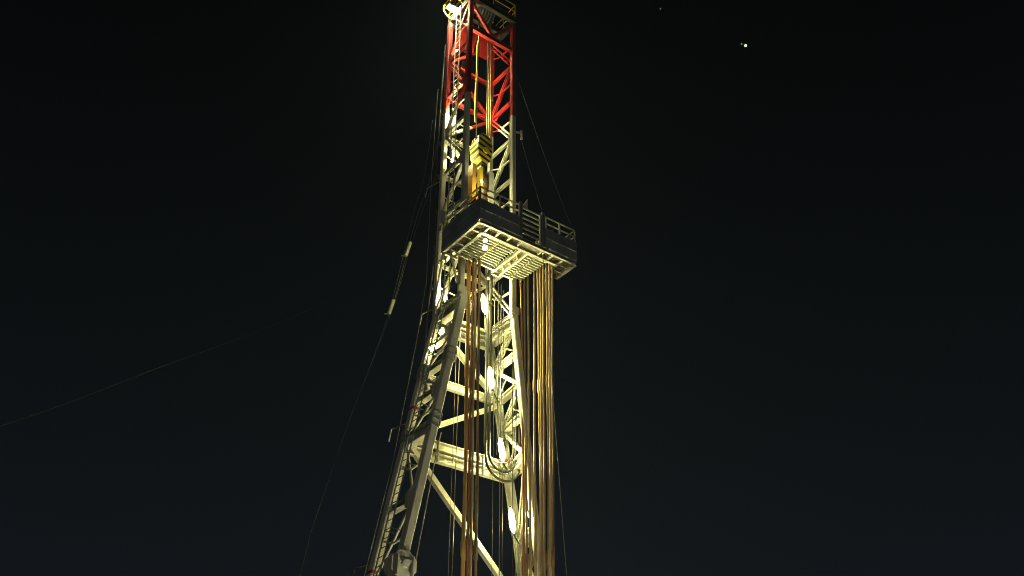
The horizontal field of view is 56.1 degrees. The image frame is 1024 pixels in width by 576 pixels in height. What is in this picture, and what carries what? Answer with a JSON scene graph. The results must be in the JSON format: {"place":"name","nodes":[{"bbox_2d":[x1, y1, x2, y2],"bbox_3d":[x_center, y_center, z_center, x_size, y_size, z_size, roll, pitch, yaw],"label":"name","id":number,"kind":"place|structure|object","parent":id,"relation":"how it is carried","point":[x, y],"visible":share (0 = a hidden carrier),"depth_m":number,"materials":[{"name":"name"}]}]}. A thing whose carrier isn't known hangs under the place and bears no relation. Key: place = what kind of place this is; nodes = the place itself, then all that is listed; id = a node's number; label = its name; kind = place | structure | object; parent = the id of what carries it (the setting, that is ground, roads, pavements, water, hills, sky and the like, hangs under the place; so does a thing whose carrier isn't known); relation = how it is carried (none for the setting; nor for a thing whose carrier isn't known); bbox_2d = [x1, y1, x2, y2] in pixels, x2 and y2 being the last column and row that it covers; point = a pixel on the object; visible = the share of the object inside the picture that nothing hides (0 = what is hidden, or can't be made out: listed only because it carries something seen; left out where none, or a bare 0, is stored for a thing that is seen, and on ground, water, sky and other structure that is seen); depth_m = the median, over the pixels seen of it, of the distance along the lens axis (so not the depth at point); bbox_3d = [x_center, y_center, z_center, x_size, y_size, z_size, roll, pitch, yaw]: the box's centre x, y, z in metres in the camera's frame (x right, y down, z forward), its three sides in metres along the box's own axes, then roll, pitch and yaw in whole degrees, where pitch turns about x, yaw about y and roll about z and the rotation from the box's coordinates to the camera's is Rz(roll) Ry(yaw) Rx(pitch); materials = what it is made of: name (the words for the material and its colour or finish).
{"place":"outdoors","nodes":[
{"label":"outdoors","id":0,"kind":"place"},
{"bbox_2d":[2,301,328,425],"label":"guy wire","id":1,"kind":"object","parent":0,"point":[120,382],"visible":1,"depth_m":19.78,"materials":[{"name":"grey metal"}]},
{"bbox_2d":[0,0,1023,575],"label":"sky","id":2,"kind":"structure","parent":0,"point":[789,315],"materials":[{"name":"black"}]},
{"label":"ground","id":3,"kind":"structure","parent":0,"visible":0},
{"bbox_2d":[300,120,441,574],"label":"guy wire","id":4,"kind":"object","parent":3,"relation":"on","point":[369,368],"visible":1,"depth_m":37.70,"materials":[{"name":"grey metal"}]},
{"bbox_2d":[329,120,432,475],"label":"guy wire","id":5,"kind":"object","parent":4,"relation":"attached to","point":[393,295],"visible":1,"depth_m":40.35,"materials":[{"name":"grey metal"}]},
{"bbox_2d":[384,299,394,314],"bbox_3d":[-5.090,0.789,40.002,0.421,0.773,0.162,10,-35,-14],"label":"guy sleeve","id":6,"kind":"object","parent":4,"relation":"attached to","point":[391,307],"visible":1,"depth_m":39.94,"materials":[{"name":"beige paint"}]},
{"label":"rig floor","id":7,"kind":"object","parent":3,"relation":"on","visible":0},
{"bbox_2d":[364,93,437,575],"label":"hydraulic line","id":8,"kind":"object","parent":7,"relation":"on","point":[414,349],"visible":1,"depth_m":39.80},
{"bbox_2d":[416,432,441,560],"bbox_3d":[-3.421,10.747,31.639,1.999,13.608,0.046,23,-40,-30],"label":"slant cable","id":9,"kind":"object","parent":7,"relation":"on","point":[427,497],"visible":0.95,"depth_m":34.19,"materials":[{"name":"grey metal"}]},
{"bbox_2d":[422,44,445,356],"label":"hydraulic line","id":10,"kind":"object","parent":7,"relation":"on","point":[435,204],"visible":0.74,"depth_m":43.84,"materials":[{"name":"black rubber"}]},
{"bbox_2d":[367,289,539,575],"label":"mast","id":11,"kind":"object","parent":7,"relation":"on","point":[401,561],"visible":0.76,"depth_m":37.45,"materials":[{"name":"white metal"}]},
{"bbox_2d":[352,565,368,575],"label":"cable arm","id":12,"kind":"object","parent":11,"relation":"attached to","point":[358,568],"visible":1,"depth_m":33.77},
{"bbox_2d":[388,424,404,441],"bbox_3d":[-4.486,5.603,37.292,0.898,0.532,0.056,-26,-42,34],"label":"cable arm","id":13,"kind":"object","parent":11,"relation":"attached to","point":[391,431],"visible":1,"depth_m":37.42},
{"bbox_2d":[373,5,463,575],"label":"ladder","id":14,"kind":"object","parent":11,"relation":"attached to","point":[405,467],"visible":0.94,"depth_m":38.31,"materials":[{"name":"white metal"}]},
{"bbox_2d":[448,354,456,572],"bbox_3d":[-2.260,9.352,34.512,0.022,19.100,0.022,0,-34,0],"label":"hanging rope","id":15,"kind":"object","parent":11,"relation":"hanging from","point":[451,476],"visible":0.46,"depth_m":35.98,"materials":[{"name":"metal"}]},
{"bbox_2d":[431,0,518,336],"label":"mast","id":16,"kind":"object","parent":11,"relation":"on","point":[470,31],"visible":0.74,"depth_m":46.10,"materials":[{"name":"metal"}]},
{"bbox_2d":[393,156,440,307],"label":"guy wire","id":17,"kind":"object","parent":16,"relation":"attached to","point":[415,231],"visible":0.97,"depth_m":42.51,"materials":[{"name":"grey metal"}]},
{"bbox_2d":[401,241,411,256],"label":"guy sleeve","id":18,"kind":"object","parent":17,"relation":"attached to","point":[408,248],"visible":1,"depth_m":41.80,"materials":[{"name":"beige paint"}]},
{"bbox_2d":[474,40,478,122],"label":"hoist hose","id":19,"kind":"object","parent":16,"relation":"hanging from","point":[476,95],"visible":1,"depth_m":46.98,"materials":[{"name":"yellow paint"}]},
{"bbox_2d":[447,0,515,46],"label":"crown block","id":20,"kind":"structure","parent":16,"relation":"on","point":[488,10],"depth_m":50.45,"materials":[{"name":"grey galvanised steel"},{"name":"yellow paint"}]},
{"bbox_2d":[443,0,461,19],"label":"floodlight","id":21,"kind":"object","parent":20,"relation":"attached to","point":[450,6],"visible":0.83,"depth_m":49.92,"materials":[{"name":"white paint"}]},
{"bbox_2d":[476,20,479,138],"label":"drilling line","id":22,"kind":"object","parent":20,"relation":"hanging from","point":[477,81],"visible":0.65,"depth_m":47.66,"materials":[{"name":"metal"}]},
{"bbox_2d":[470,133,491,174],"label":"travelling block","id":23,"kind":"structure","parent":22,"relation":"hanging from","point":[481,150],"depth_m":45.05,"materials":[{"name":"yellow metal"}]},
{"bbox_2d":[468,163,493,228],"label":"top drive","id":24,"kind":"structure","parent":23,"relation":"hanging from","point":[486,179],"depth_m":44.06,"materials":[{"name":"yellow metal"}]},
{"bbox_2d":[486,23,487,134],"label":"drilling line","id":25,"kind":"object","parent":20,"relation":"hanging from","point":[487,89],"visible":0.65,"depth_m":47.95,"materials":[{"name":"metal"}]},
{"bbox_2d":[488,55,488,115],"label":"drilling line","id":26,"kind":"object","parent":20,"relation":"hanging from","point":[488,85],"visible":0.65,"depth_m":48.14,"materials":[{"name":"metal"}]},
{"bbox_2d":[488,21,489,137],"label":"drilling line","id":27,"kind":"object","parent":20,"relation":"hanging from","point":[489,91],"visible":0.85,"depth_m":47.62,"materials":[{"name":"metal"}]},
{"bbox_2d":[481,292,486,317],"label":"tube lamp","id":28,"kind":"object","parent":16,"relation":"attached to","point":[484,304],"visible":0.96,"depth_m":41.02,"materials":[{"name":"white"}]},
{"bbox_2d":[490,52,490,139],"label":"drilling line","id":29,"kind":"object","parent":16,"relation":"hanging from","point":[490,95],"visible":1,"depth_m":47.55,"materials":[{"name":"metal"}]},
{"bbox_2d":[490,20,491,141],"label":"drilling line","id":30,"kind":"object","parent":16,"relation":"hanging from","point":[491,78],"visible":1,"depth_m":48.16,"materials":[{"name":"metal"}]},
{"bbox_2d":[496,282,498,454],"bbox_3d":[-0.584,3.136,39.615,0.065,8.100,0.033,23,-40,-30],"label":"hanging rope","id":31,"kind":"object","parent":16,"relation":"hanging from","point":[498,364],"visible":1,"depth_m":39.76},
{"bbox_2d":[502,291,503,541],"bbox_3d":[-0.367,9.042,36.128,0.025,21.400,0.025,0,-34,0],"label":"hanging rope","id":32,"kind":"object","parent":16,"relation":"hanging from","point":[502,437],"visible":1,"depth_m":37.61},
{"bbox_2d":[433,186,576,304],"bbox_3d":[-0.529,-1.311,41.066,5.268,3.802,4.577,21,-39,-28],"label":"racking board","id":33,"kind":"object","parent":16,"relation":"attached to","point":[464,234],"visible":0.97,"depth_m":39.86,"materials":[{"name":"beige paint"}]},
{"bbox_2d":[519,133,541,209],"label":"guy wire","id":34,"kind":"object","parent":33,"relation":"attached to","point":[531,175],"visible":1,"depth_m":43.45,"materials":[{"name":"black metal"}]},
{"bbox_2d":[516,130,522,139],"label":"rope anchor","id":35,"kind":"object","parent":16,"relation":"attached to","point":[521,134],"visible":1,"depth_m":46.38,"materials":[{"name":"beige paint"}]},
{"bbox_2d":[516,75,573,232],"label":"guy wire","id":36,"kind":"object","parent":16,"relation":"attached to","point":[544,155],"visible":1,"depth_m":44.76,"materials":[{"name":"black galvanised steel"}]},
{"bbox_2d":[488,365,498,401],"bbox_3d":[-0.791,3.990,39.938,0.312,1.208,1.584,-4,-34,6],"label":"tube lamp","id":37,"kind":"object","parent":11,"relation":"attached to","point":[491,377],"visible":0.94,"depth_m":39.39,"materials":[{"name":"white"}]},
{"bbox_2d":[484,278,513,463],"bbox_3d":[-0.520,3.257,40.269,1.489,8.780,0.059,23,-40,-30],"label":"service hose","id":38,"kind":"object","parent":11,"relation":"hanging from","point":[509,460],"visible":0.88,"depth_m":39.12,"materials":[{"name":"black rubber"}]},
{"bbox_2d":[488,274,515,472],"bbox_3d":[-0.390,3.430,40.197,1.379,9.149,0.099,23,-40,-30],"label":"service hose","id":39,"kind":"object","parent":11,"relation":"hanging from","point":[489,408],"visible":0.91,"depth_m":38.78,"materials":[{"name":"black rubber"}]},
{"bbox_2d":[484,270,520,481],"bbox_3d":[-0.359,3.527,39.935,1.769,9.599,0.099,23,-40,-30],"label":"service hose","id":40,"kind":"object","parent":11,"relation":"hanging from","point":[486,402],"visible":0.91,"depth_m":38.86,"materials":[{"name":"black rubber"}]},
{"bbox_2d":[498,436,509,473],"bbox_3d":[-0.345,6.702,38.545,0.312,1.208,1.565,-4,-34,6],"label":"tube lamp","id":41,"kind":"object","parent":11,"relation":"attached to","point":[501,452],"visible":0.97,"depth_m":38.01,"materials":[{"name":"white"}]},
{"bbox_2d":[512,344,512,575],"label":"hanging rope","id":42,"kind":"object","parent":11,"relation":"hanging from","point":[512,463],"visible":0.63,"depth_m":37.38,"materials":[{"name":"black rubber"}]},
{"bbox_2d":[508,506,519,543],"bbox_3d":[0.065,9.206,37.256,0.312,1.208,1.553,-3,-34,5],"label":"tube lamp","id":43,"kind":"object","parent":11,"relation":"attached to","point":[510,519],"visible":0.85,"depth_m":36.71,"materials":[{"name":"white"}]},
{"bbox_2d":[515,531,515,570],"bbox_3d":[0.182,14.021,34.229,0.152,11.000,0.030,23,-40,-30],"label":"hanging rope","id":44,"kind":"object","parent":43,"relation":"hanging from","point":[515,552],"visible":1,"depth_m":36.76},
{"bbox_2d":[518,537,519,575],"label":"hanging rope","id":45,"kind":"object","parent":43,"relation":"hanging from","point":[518,554],"visible":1,"depth_m":36.82,"materials":[{"name":"beige"}]},
{"bbox_2d":[515,386,516,455],"bbox_3d":[0.165,3.317,39.797,0.078,7.800,0.044,23,-40,-30],"label":"hanging rope","id":46,"kind":"object","parent":11,"relation":"hanging from","point":[516,427],"visible":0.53,"depth_m":38.27,"materials":[{"name":"beige fabric"}]},
{"bbox_2d":[451,330,460,575],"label":"hanging rope","id":47,"kind":"object","parent":7,"relation":"on","point":[456,453],"visible":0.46,"depth_m":36.64,"materials":[{"name":"metal"}]},
{"bbox_2d":[460,260,468,575],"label":"drill pipe","id":48,"kind":"object","parent":7,"relation":"on","point":[465,416],"visible":0.8,"depth_m":36.35,"materials":[{"name":"brown metal"}]},
{"bbox_2d":[463,261,470,575],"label":"drill pipe","id":49,"kind":"object","parent":7,"relation":"on","point":[464,557],"visible":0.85,"depth_m":36.12,"materials":[{"name":"brown metal"}]},
{"bbox_2d":[466,258,474,575],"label":"drill pipe","id":50,"kind":"object","parent":7,"relation":"on","point":[469,447],"visible":0.79,"depth_m":36.04,"materials":[{"name":"brown metal"}]},
{"bbox_2d":[469,258,476,575],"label":"drill pipe","id":51,"kind":"object","parent":7,"relation":"on","point":[472,446],"visible":0.8,"depth_m":36.07,"materials":[{"name":"brown metal"}]},
{"bbox_2d":[474,259,479,575],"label":"drill pipe","id":52,"kind":"object","parent":7,"relation":"on","point":[477,469],"visible":0.84,"depth_m":35.80,"materials":[{"name":"brown metal"}]},
{"bbox_2d":[474,261,480,559],"bbox_3d":[-1.293,7.107,35.012,0.147,23.351,0.191,0,-33,0],"label":"drill pipe","id":53,"kind":"object","parent":7,"relation":"on","point":[476,380],"visible":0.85,"depth_m":37.30,"materials":[{"name":"brown metal"}]},
{"bbox_2d":[491,280,494,575],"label":"hanging rope","id":54,"kind":"object","parent":7,"relation":"on","point":[493,417],"visible":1,"depth_m":37.90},
{"bbox_2d":[499,284,501,575],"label":"pipe","id":55,"kind":"object","parent":7,"relation":"on","point":[500,435],"visible":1,"depth_m":37.99,"materials":[{"name":"metal"}]},
{"bbox_2d":[484,277,518,575],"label":"standpipe","id":56,"kind":"object","parent":7,"relation":"on","point":[490,297],"visible":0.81,"depth_m":40.65,"materials":[{"name":"grey metal"}]},
{"bbox_2d":[520,280,525,575],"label":"drill pipe","id":57,"kind":"object","parent":7,"relation":"on","point":[523,491],"visible":0.84,"depth_m":36.92,"materials":[{"name":"brown metal"}]},
{"bbox_2d":[523,279,528,575],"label":"drill pipe","id":58,"kind":"object","parent":7,"relation":"on","point":[525,463],"visible":0.84,"depth_m":37.23,"materials":[{"name":"brown metal"}]},
{"bbox_2d":[527,275,532,575],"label":"drill pipe","id":59,"kind":"object","parent":7,"relation":"on","point":[529,461],"visible":0.82,"depth_m":37.82,"materials":[{"name":"brown metal"}]},
{"bbox_2d":[533,270,536,575],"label":"drill pipe","id":60,"kind":"object","parent":7,"relation":"on","point":[534,449],"visible":0.87,"depth_m":37.59,"materials":[{"name":"brown metal"}]},
{"bbox_2d":[535,241,540,575],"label":"drill pipe","id":61,"kind":"object","parent":7,"relation":"on","point":[538,311],"visible":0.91,"depth_m":37.99,"materials":[{"name":"brown metal"}]},
{"bbox_2d":[538,241,542,575],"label":"drill pipe","id":62,"kind":"object","parent":7,"relation":"on","point":[541,415],"visible":0.9,"depth_m":37.52,"materials":[{"name":"brown metal"}]},
{"bbox_2d":[542,265,546,575],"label":"drill pipe","id":63,"kind":"object","parent":7,"relation":"on","point":[544,439],"visible":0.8,"depth_m":36.97,"materials":[{"name":"brown metal"}]},
{"bbox_2d":[545,263,548,575],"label":"drill pipe","id":64,"kind":"object","parent":7,"relation":"on","point":[547,351],"visible":0.86,"depth_m":37.58,"materials":[{"name":"brown metal"}]},
{"bbox_2d":[548,264,551,575],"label":"drill pipe","id":65,"kind":"object","parent":7,"relation":"on","point":[550,465],"visible":0.73,"depth_m":36.49,"materials":[{"name":"brown metal"}]},
{"bbox_2d":[551,230,554,575],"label":"drill pipe","id":66,"kind":"object","parent":7,"relation":"on","point":[553,446],"visible":0.77,"depth_m":36.74,"materials":[{"name":"brown metal"}]},
{"bbox_2d":[551,274,554,550],"bbox_3d":[1.531,7.548,35.633,0.174,23.352,0.181,1,-32,1],"label":"drill pipe","id":67,"kind":"object","parent":7,"relation":"on","point":[551,394],"visible":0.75,"depth_m":39.67,"materials":[{"name":"brown metal"}]},
{"bbox_2d":[542,254,566,575],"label":"tag line","id":68,"kind":"object","parent":7,"relation":"on","point":[555,423],"visible":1,"depth_m":35.99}
]}

